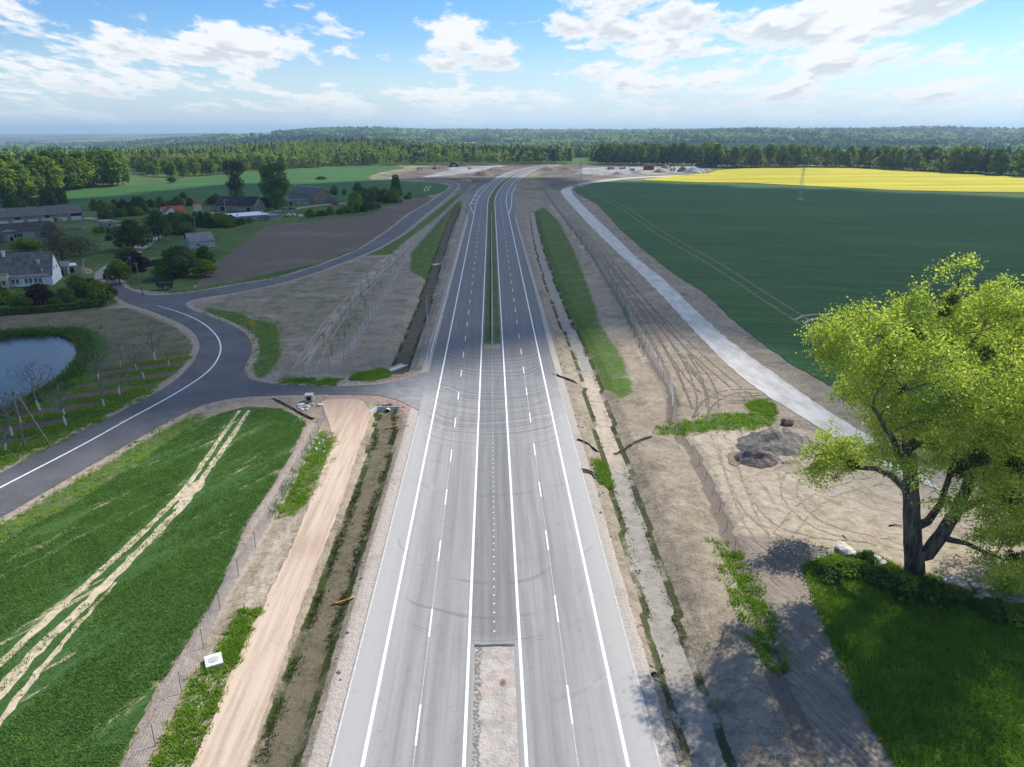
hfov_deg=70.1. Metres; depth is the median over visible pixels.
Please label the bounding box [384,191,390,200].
bush
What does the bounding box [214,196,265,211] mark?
barn
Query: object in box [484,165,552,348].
grass
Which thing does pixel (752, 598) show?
fence
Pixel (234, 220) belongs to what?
bush
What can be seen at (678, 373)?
wheel tracks
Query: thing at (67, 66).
sky
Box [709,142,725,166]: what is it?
broadleaf tree
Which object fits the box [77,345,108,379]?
fruit tree
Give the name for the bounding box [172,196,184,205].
bush
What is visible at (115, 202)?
bush
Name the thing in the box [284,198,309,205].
shed
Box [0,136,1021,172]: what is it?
forest
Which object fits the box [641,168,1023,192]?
field
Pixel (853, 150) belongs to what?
broadleaf tree
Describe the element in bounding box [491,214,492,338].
guardrail
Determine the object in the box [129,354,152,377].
fruit tree
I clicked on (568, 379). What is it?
drainage channel
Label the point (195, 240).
shed
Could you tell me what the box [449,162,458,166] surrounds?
storage hall
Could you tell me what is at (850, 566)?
bush
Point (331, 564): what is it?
grass
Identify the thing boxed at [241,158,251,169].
broadleaf tree
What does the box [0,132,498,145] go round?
hills
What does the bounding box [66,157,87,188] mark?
broadleaf tree
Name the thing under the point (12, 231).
barn
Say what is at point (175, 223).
bush
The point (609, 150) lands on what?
broadleaf tree
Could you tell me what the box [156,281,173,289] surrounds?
farm trailer
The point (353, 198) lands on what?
bush
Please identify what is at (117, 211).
bush
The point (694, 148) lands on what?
broadleaf tree
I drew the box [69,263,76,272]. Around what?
shed
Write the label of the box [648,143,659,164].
broadleaf tree
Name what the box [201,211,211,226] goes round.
bush
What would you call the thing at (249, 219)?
bush
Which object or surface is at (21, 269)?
farmhouse
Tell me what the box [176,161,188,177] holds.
broadleaf tree
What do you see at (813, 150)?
broadleaf tree
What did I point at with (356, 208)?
bush
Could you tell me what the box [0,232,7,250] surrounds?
budding tree
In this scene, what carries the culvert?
on the ground at (730, 699)
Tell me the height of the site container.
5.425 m
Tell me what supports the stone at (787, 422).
on the ground at (730, 699)
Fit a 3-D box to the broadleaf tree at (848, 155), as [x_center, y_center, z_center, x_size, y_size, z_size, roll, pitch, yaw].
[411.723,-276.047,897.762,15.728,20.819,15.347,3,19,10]
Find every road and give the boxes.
[0,178,457,516]
[328,165,662,766]
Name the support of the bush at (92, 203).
on the ground at (730, 699)
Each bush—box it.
[0,193,23,207]
[0,289,16,304]
[6,293,33,308]
[15,198,30,207]
[17,193,38,206]
[24,283,54,305]
[36,197,45,205]
[37,190,58,205]
[43,296,63,306]
[45,284,55,292]
[52,287,77,302]
[53,187,69,203]
[64,275,83,286]
[68,278,90,297]
[85,279,113,299]
[88,199,97,210]
[91,227,100,232]
[95,201,110,209]
[97,208,106,219]
[99,227,105,232]
[102,209,113,218]
[104,234,112,240]
[105,283,117,298]
[107,202,114,208]
[110,199,118,207]
[111,207,122,217]
[118,198,126,207]
[119,208,128,216]
[122,250,149,272]
[127,205,134,215]
[130,196,144,206]
[132,206,145,215]
[135,196,146,206]
[138,203,149,214]
[146,198,154,206]
[153,196,165,206]
[167,212,176,223]
[169,197,180,205]
[170,219,183,233]
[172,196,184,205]
[173,210,182,220]
[174,221,196,234]
[178,213,192,222]
[185,198,193,205]
[190,211,203,226]
[197,211,202,224]
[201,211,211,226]
[202,218,220,227]
[204,196,215,203]
[208,195,217,203]
[211,212,224,226]
[219,214,236,226]
[227,214,237,227]
[236,218,243,225]
[245,217,253,222]
[261,196,269,207]
[303,209,316,217]
[320,210,328,215]
[336,208,344,214]
[342,206,348,212]
[347,191,361,206]
[347,206,353,212]
[353,203,360,212]
[356,191,364,203]
[359,204,367,211]
[360,188,372,203]
[368,186,376,201]
[368,202,376,209]
[372,186,381,200]
[377,191,389,201]
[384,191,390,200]
[388,186,399,202]
[391,193,401,202]
[813,566,846,585]
[836,557,869,578]
[855,549,876,564]
[861,564,891,586]
[880,571,929,606]
[919,576,959,609]
[948,584,978,608]
[968,596,1009,623]
[1000,602,1023,627]
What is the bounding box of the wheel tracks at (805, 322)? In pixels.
[795,313,890,323]
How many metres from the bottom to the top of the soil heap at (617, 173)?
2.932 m
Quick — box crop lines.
[599,190,1023,332]
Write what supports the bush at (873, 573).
on the ground at (730, 699)
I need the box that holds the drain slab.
[388,363,407,371]
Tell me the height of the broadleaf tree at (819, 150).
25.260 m
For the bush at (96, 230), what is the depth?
319.71 m
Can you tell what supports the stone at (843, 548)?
on the ground at (730, 699)
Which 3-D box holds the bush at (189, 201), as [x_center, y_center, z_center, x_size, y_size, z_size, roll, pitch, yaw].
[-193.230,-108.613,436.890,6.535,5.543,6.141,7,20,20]
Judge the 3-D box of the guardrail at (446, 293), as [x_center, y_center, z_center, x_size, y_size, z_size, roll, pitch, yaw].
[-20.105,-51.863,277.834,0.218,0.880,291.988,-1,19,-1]
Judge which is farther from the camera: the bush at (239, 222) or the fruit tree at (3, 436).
the bush at (239, 222)
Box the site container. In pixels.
[643,165,653,169]
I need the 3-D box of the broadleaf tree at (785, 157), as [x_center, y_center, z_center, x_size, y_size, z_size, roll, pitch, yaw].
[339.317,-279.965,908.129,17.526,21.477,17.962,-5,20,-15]
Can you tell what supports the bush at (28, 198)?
on the ground at (730, 699)
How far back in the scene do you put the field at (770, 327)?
289.13 m
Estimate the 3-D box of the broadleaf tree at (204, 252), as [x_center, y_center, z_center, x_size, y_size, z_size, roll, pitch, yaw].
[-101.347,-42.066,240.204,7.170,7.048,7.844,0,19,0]
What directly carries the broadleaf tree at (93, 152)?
on the ground at (730, 699)
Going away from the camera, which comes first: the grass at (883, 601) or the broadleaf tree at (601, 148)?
the grass at (883, 601)
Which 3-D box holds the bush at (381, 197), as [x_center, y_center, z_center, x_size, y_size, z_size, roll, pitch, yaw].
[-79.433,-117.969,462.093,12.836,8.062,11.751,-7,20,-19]
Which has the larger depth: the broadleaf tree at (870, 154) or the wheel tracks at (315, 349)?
the broadleaf tree at (870, 154)
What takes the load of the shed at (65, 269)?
on the ground at (730, 699)
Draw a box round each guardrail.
[429,209,469,359]
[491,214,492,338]
[513,210,543,317]
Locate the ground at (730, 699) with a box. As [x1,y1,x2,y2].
[0,157,1023,766]
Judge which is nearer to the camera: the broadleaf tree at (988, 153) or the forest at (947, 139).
the broadleaf tree at (988, 153)
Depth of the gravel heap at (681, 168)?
806.28 m
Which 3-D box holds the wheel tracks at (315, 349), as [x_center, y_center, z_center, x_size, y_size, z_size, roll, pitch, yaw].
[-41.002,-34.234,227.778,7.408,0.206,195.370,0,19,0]
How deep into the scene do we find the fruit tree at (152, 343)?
140.13 m
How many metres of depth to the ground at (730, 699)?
98.27 m
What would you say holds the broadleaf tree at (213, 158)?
on the ground at (730, 699)
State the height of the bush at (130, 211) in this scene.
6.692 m
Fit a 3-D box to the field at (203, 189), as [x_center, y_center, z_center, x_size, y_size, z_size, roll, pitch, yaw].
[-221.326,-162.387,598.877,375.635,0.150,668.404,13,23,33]
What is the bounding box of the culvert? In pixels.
[369,406,404,412]
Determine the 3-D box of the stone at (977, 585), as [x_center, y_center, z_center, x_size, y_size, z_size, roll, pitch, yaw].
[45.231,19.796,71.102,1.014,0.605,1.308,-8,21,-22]
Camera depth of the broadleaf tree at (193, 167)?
719.06 m
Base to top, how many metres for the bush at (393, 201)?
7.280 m
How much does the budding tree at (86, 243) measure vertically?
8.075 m
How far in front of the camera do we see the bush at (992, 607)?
66.53 m
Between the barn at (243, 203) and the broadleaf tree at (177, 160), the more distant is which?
the broadleaf tree at (177, 160)
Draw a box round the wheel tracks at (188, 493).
[0,410,249,724]
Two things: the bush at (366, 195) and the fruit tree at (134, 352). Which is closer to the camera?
the fruit tree at (134, 352)
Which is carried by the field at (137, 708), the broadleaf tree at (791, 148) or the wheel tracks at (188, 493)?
the wheel tracks at (188, 493)
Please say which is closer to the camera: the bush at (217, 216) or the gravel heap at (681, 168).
the bush at (217, 216)
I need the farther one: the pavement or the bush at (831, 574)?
the bush at (831, 574)
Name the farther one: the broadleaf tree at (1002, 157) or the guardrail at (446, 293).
the broadleaf tree at (1002, 157)
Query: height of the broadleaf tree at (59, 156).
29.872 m
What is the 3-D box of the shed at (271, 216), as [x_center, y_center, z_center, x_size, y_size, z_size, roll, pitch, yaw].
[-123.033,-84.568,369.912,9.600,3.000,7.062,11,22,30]
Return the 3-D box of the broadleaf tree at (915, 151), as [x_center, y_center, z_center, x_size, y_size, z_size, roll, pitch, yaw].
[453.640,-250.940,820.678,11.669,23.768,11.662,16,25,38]
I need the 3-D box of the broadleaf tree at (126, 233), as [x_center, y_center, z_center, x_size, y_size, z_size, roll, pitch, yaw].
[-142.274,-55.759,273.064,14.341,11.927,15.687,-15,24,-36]
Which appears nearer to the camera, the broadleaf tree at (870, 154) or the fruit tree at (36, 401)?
the fruit tree at (36, 401)
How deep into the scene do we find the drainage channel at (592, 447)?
103.76 m
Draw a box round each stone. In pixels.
[781,418,793,425]
[835,540,855,556]
[873,553,881,561]
[877,559,886,564]
[943,574,968,584]
[954,583,971,591]
[969,582,983,590]
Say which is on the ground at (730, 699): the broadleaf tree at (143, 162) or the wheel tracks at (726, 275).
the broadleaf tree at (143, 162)
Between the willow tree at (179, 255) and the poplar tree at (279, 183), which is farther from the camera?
the poplar tree at (279, 183)
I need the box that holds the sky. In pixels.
[0,0,1023,133]
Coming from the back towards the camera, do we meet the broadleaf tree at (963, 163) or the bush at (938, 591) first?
the broadleaf tree at (963, 163)
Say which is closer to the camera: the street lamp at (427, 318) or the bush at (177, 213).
the street lamp at (427, 318)
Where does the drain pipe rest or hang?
on the ground at (730, 699)
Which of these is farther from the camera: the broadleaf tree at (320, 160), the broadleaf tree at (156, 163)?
the broadleaf tree at (320, 160)
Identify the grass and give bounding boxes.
[0,307,793,766]
[0,352,192,465]
[255,301,696,764]
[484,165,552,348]
[800,552,1023,766]
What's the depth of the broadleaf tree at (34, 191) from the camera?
500.42 m
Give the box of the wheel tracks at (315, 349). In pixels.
[293,233,423,370]
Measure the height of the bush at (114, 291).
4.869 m
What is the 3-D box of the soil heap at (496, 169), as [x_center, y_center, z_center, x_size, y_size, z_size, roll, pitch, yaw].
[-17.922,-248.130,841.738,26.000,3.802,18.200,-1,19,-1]
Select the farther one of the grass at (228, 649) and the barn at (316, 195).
the barn at (316, 195)
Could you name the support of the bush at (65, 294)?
on the ground at (730, 699)
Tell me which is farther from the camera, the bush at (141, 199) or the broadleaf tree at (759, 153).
the broadleaf tree at (759, 153)
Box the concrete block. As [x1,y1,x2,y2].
[304,393,313,401]
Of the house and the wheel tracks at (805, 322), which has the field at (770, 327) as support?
the wheel tracks at (805, 322)
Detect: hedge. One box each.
[0,298,106,315]
[145,259,159,267]
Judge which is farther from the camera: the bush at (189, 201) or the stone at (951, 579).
the bush at (189, 201)
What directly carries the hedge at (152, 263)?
on the ground at (730, 699)
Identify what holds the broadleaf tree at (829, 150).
on the ground at (730, 699)
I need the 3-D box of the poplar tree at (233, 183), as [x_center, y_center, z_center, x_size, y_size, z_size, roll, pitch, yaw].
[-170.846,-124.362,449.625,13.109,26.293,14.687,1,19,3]
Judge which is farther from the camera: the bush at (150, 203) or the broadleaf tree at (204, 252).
the bush at (150, 203)
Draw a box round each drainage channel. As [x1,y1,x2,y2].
[552,373,577,383]
[577,438,598,451]
[613,436,652,454]
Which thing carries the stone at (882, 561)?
on the ground at (730, 699)
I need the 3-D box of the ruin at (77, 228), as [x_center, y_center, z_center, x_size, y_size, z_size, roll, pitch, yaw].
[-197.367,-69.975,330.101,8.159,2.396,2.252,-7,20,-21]
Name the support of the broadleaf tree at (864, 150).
on the ground at (730, 699)
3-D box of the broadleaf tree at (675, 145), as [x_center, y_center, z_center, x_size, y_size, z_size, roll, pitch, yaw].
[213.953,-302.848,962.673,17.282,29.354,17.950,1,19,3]
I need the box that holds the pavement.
[472,646,518,766]
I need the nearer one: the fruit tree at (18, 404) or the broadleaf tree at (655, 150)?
the fruit tree at (18, 404)
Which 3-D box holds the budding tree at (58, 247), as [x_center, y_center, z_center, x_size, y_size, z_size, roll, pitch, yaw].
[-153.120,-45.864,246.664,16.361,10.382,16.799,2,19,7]
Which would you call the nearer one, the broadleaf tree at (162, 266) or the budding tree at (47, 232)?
the broadleaf tree at (162, 266)
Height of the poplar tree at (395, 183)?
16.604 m
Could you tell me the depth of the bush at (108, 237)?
297.11 m
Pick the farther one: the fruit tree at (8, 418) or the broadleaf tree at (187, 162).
the broadleaf tree at (187, 162)
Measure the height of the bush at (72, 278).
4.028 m
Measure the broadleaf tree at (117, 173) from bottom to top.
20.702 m
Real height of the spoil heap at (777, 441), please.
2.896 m
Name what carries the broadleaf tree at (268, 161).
on the ground at (730, 699)
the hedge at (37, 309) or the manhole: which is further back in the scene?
the hedge at (37, 309)
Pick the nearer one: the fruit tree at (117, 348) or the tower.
the fruit tree at (117, 348)
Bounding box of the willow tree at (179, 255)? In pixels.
[160,245,199,276]
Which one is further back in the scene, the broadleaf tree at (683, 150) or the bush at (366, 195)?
the broadleaf tree at (683, 150)
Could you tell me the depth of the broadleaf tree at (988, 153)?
756.71 m
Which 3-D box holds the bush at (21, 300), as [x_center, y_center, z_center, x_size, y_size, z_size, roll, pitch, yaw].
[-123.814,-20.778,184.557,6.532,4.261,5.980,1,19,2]
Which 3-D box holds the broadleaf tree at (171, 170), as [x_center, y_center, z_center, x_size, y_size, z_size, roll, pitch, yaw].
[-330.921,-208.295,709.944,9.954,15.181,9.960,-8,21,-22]
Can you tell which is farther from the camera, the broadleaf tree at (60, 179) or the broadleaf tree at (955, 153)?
the broadleaf tree at (955, 153)
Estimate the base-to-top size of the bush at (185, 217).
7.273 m
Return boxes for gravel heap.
[676,166,686,171]
[683,165,702,172]
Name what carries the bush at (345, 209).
on the ground at (730, 699)
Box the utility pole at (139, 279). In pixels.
[133,262,143,294]
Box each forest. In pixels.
[0,125,1023,157]
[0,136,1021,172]
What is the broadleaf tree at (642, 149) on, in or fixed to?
on the ground at (730, 699)
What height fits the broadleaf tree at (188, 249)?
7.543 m
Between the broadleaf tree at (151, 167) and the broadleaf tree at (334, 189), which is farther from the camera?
the broadleaf tree at (151, 167)
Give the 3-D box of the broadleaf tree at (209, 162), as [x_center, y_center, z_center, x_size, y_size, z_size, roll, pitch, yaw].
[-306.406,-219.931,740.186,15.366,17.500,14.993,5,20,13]
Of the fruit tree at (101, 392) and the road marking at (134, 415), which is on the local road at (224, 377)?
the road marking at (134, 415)
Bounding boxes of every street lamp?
[426,294,435,342]
[534,256,541,293]
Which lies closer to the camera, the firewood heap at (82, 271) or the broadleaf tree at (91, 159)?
the firewood heap at (82, 271)
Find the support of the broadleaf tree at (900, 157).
on the ground at (730, 699)
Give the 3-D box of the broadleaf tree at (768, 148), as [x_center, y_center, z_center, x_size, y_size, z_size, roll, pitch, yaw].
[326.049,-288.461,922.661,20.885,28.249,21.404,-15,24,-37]
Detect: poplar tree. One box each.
[221,160,244,195]
[257,161,289,208]
[390,174,402,195]
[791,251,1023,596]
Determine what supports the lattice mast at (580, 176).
on the field at (770, 327)
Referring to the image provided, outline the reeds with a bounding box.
[0,323,101,416]
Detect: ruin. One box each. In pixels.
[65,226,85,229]
[99,221,120,227]
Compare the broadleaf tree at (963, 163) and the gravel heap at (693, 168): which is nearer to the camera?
the broadleaf tree at (963, 163)
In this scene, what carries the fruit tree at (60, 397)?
on the ground at (730, 699)
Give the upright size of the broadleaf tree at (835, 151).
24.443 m
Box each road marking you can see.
[0,305,220,487]
[360,165,629,766]
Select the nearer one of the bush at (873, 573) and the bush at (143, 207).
the bush at (873, 573)
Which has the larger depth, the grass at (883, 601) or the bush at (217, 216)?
the bush at (217, 216)
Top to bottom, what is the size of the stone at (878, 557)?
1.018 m
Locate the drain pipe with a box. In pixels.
[332,596,353,604]
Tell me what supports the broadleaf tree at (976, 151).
on the ground at (730, 699)
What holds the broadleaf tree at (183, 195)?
on the ground at (730, 699)
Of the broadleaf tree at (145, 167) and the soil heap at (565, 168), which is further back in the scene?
the soil heap at (565, 168)
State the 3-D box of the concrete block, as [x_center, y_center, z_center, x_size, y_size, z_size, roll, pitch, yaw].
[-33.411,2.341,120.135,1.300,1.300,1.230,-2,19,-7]
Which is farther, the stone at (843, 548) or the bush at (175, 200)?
the bush at (175, 200)
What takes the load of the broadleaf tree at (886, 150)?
on the ground at (730, 699)
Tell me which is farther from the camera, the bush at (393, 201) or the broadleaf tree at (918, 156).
the broadleaf tree at (918, 156)
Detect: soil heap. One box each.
[459,178,470,181]
[472,171,492,175]
[487,167,507,170]
[538,166,556,170]
[558,167,575,169]
[610,172,624,174]
[631,170,645,173]
[652,169,666,172]
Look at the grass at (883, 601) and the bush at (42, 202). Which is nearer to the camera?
the grass at (883, 601)
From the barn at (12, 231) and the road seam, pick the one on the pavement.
the road seam
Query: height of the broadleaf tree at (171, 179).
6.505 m
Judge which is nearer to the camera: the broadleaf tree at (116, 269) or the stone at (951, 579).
the stone at (951, 579)
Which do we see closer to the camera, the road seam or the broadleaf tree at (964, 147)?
the road seam
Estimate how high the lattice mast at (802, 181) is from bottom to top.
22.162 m
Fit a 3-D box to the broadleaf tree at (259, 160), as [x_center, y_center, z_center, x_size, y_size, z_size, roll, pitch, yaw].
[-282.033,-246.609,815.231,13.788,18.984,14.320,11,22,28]
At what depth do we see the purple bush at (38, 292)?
185.51 m
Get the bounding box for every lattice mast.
[577,161,583,186]
[797,165,806,199]
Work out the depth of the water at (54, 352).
144.73 m
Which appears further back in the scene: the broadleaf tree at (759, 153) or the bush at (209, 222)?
the broadleaf tree at (759, 153)
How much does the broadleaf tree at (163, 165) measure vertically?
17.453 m
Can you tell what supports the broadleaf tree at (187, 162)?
on the ground at (730, 699)
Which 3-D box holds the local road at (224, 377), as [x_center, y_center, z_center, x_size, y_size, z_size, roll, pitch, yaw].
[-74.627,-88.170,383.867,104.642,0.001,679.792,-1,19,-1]
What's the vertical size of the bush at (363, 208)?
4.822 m
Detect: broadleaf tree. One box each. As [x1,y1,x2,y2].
[0,153,14,164]
[0,159,17,196]
[6,163,35,194]
[6,237,45,251]
[14,162,28,192]
[17,169,38,195]
[19,152,42,192]
[24,164,45,194]
[24,165,45,195]
[34,156,66,191]
[37,149,53,188]
[48,150,78,190]
[50,168,64,190]
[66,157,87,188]
[67,150,97,188]
[67,153,89,188]
[84,149,97,184]
[85,152,101,187]
[94,149,129,185]
[100,163,124,185]
[104,259,131,283]
[110,219,152,249]
[114,246,133,262]
[115,152,130,184]
[135,156,145,173]
[139,160,147,174]
[141,209,172,239]
[142,163,147,173]
[147,162,156,174]
[150,258,181,278]
[152,158,161,175]
[159,159,170,176]
[165,176,176,181]
[166,162,177,175]
[174,156,183,171]
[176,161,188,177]
[179,192,187,198]
[182,247,195,262]
[184,156,198,171]
[187,157,200,175]
[188,259,218,275]
[194,245,215,262]
[196,158,205,175]
[203,158,217,173]
[208,155,218,174]
[214,155,222,172]
[220,158,231,171]
[236,154,247,163]
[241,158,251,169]
[254,154,266,168]
[265,156,272,164]
[277,152,285,167]
[306,151,314,166]
[312,152,323,165]
[330,184,338,194]
[335,151,343,165]
[342,152,349,164]
[352,182,363,191]
[594,142,605,162]
[601,142,616,164]
[613,144,624,164]
[619,143,635,164]
[632,143,643,164]
[636,145,648,164]
[646,143,651,164]
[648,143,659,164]
[657,142,662,164]
[662,145,673,163]
[669,143,677,164]
[673,145,683,164]
[674,142,689,165]
[687,144,699,165]
[695,146,703,165]
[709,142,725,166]
[727,146,742,167]
[741,146,748,166]
[745,144,758,167]
[750,148,762,167]
[764,144,775,166]
[774,144,789,165]
[777,152,790,166]
[786,144,796,166]
[791,144,806,165]
[802,145,812,166]
[810,146,819,165]
[816,146,823,157]
[819,151,830,165]
[822,148,833,166]
[832,148,838,166]
[835,150,845,166]
[840,150,853,167]
[847,145,857,166]
[857,145,870,167]
[864,149,875,167]
[873,148,885,167]
[877,145,892,166]
[885,146,899,169]
[893,148,907,169]
[903,148,914,169]
[909,150,918,170]
[910,153,924,169]
[918,145,930,168]
[922,145,944,166]
[928,151,938,168]
[934,152,943,170]
[936,154,947,171]
[943,146,965,172]
[955,149,971,173]
[959,145,970,151]
[963,146,984,173]
[977,148,996,173]
[987,148,1005,174]
[991,152,1012,175]
[997,155,1010,175]
[1009,155,1018,174]
[1013,148,1023,176]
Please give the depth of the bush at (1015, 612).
65.53 m
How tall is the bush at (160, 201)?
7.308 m
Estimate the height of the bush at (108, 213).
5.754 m
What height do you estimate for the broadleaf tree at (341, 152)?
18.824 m
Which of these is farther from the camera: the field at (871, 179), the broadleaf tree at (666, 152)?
the broadleaf tree at (666, 152)
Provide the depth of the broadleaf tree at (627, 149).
961.41 m
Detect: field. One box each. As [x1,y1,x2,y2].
[0,166,448,210]
[0,407,301,766]
[574,180,1023,484]
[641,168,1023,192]
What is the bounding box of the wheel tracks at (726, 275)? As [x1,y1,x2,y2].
[581,185,944,411]
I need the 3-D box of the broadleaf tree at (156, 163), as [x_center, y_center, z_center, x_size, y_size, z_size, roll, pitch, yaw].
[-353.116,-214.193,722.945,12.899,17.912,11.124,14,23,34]
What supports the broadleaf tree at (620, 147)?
on the ground at (730, 699)
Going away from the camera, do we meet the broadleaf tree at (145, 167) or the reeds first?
the reeds
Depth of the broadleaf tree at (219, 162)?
752.90 m
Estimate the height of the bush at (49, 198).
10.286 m
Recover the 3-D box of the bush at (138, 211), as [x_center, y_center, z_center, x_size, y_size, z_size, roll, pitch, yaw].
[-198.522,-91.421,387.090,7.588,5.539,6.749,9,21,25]
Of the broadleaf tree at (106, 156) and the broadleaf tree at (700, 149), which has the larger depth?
the broadleaf tree at (700, 149)
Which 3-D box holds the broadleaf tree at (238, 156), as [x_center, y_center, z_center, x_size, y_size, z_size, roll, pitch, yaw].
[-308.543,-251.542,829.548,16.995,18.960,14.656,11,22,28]
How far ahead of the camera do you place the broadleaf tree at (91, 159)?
574.60 m
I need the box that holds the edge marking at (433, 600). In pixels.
[329,374,660,766]
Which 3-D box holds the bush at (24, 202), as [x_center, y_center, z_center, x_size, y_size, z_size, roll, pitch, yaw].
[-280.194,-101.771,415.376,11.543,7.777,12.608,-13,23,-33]
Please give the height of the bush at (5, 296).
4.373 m
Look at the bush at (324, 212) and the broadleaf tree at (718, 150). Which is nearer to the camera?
the bush at (324, 212)
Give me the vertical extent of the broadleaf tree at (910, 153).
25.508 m
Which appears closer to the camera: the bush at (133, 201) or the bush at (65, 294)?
the bush at (65, 294)
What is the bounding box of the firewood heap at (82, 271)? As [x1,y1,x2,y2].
[74,267,92,273]
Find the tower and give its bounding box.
[192,199,202,212]
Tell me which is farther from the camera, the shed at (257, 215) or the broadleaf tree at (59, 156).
the broadleaf tree at (59, 156)
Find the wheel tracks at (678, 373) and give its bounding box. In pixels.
[568,217,761,419]
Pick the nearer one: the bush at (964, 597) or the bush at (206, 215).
the bush at (964, 597)
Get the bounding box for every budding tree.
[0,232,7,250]
[33,222,67,242]
[36,232,89,260]
[57,234,101,255]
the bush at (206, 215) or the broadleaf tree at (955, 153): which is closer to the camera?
the bush at (206, 215)
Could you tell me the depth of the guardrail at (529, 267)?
225.87 m
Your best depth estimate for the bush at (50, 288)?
199.91 m
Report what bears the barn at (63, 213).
on the ground at (730, 699)
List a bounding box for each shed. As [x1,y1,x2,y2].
[58,261,69,275]
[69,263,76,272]
[184,231,214,248]
[227,209,268,220]
[264,213,280,219]
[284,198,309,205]
[329,197,337,201]
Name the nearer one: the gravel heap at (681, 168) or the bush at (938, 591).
the bush at (938, 591)
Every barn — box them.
[0,204,83,223]
[0,220,56,242]
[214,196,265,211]
[288,185,330,202]
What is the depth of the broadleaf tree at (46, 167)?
519.06 m
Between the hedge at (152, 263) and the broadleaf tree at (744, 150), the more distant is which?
the broadleaf tree at (744, 150)
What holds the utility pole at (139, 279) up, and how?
on the ground at (730, 699)
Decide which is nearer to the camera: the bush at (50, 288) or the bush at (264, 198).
the bush at (50, 288)
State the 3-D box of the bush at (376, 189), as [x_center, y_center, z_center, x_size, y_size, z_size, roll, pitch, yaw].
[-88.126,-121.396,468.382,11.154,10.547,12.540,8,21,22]
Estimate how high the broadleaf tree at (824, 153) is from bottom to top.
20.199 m
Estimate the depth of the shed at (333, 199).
457.05 m
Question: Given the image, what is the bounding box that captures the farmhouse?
[0,251,61,288]
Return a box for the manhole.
[204,652,223,669]
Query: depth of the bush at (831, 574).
71.95 m
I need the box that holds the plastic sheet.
[973,592,997,600]
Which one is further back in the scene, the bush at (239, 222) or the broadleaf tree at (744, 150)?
the broadleaf tree at (744, 150)
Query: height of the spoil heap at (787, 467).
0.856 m
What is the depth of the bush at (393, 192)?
452.92 m
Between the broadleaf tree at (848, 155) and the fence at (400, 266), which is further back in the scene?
the broadleaf tree at (848, 155)
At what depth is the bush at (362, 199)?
444.76 m
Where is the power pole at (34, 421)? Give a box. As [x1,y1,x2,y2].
[5,387,48,446]
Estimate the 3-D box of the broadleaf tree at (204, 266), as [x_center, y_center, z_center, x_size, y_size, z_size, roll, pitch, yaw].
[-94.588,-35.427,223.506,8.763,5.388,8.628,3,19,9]
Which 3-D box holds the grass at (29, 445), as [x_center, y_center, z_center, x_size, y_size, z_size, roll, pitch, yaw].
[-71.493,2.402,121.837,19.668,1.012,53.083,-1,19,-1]
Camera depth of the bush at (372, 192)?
457.06 m
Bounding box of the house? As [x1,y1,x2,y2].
[159,204,185,215]
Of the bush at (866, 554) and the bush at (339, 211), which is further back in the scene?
the bush at (339, 211)
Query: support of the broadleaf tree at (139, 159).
on the ground at (730, 699)
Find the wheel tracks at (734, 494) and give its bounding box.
[710,434,892,557]
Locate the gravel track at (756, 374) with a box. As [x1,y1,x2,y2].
[561,175,939,489]
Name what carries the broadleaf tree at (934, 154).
on the ground at (730, 699)
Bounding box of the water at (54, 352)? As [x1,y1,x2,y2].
[0,334,76,406]
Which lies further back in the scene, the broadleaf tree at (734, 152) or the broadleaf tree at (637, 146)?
the broadleaf tree at (637, 146)
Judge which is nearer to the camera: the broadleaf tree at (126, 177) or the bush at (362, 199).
the bush at (362, 199)
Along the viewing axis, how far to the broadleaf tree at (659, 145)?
966.21 m
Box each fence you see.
[130,409,323,766]
[303,183,475,374]
[545,188,673,411]
[682,435,820,766]
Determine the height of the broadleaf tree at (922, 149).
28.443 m
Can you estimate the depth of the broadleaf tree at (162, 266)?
216.83 m
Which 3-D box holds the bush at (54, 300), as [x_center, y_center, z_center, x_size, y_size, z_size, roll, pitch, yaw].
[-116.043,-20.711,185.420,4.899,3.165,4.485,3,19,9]
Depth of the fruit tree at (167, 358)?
137.40 m
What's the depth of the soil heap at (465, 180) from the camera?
649.03 m
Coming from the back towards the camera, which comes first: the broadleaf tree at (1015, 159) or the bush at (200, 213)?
the broadleaf tree at (1015, 159)
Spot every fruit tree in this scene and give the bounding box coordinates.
[0,389,29,435]
[0,390,34,422]
[0,419,21,450]
[5,360,56,410]
[38,380,80,425]
[45,386,72,414]
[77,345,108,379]
[84,373,116,405]
[97,354,131,393]
[102,335,129,366]
[120,344,146,369]
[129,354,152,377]
[131,321,166,360]
[155,345,177,365]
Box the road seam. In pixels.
[474,644,514,646]
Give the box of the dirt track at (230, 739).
[191,399,369,766]
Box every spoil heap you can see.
[733,446,780,468]
[735,426,813,456]
[764,453,839,476]
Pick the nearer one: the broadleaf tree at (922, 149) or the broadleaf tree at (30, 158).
the broadleaf tree at (30, 158)
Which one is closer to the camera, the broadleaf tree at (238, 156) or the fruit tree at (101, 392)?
the fruit tree at (101, 392)
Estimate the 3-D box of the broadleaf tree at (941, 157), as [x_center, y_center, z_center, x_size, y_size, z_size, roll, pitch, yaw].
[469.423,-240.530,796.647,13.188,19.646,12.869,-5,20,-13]

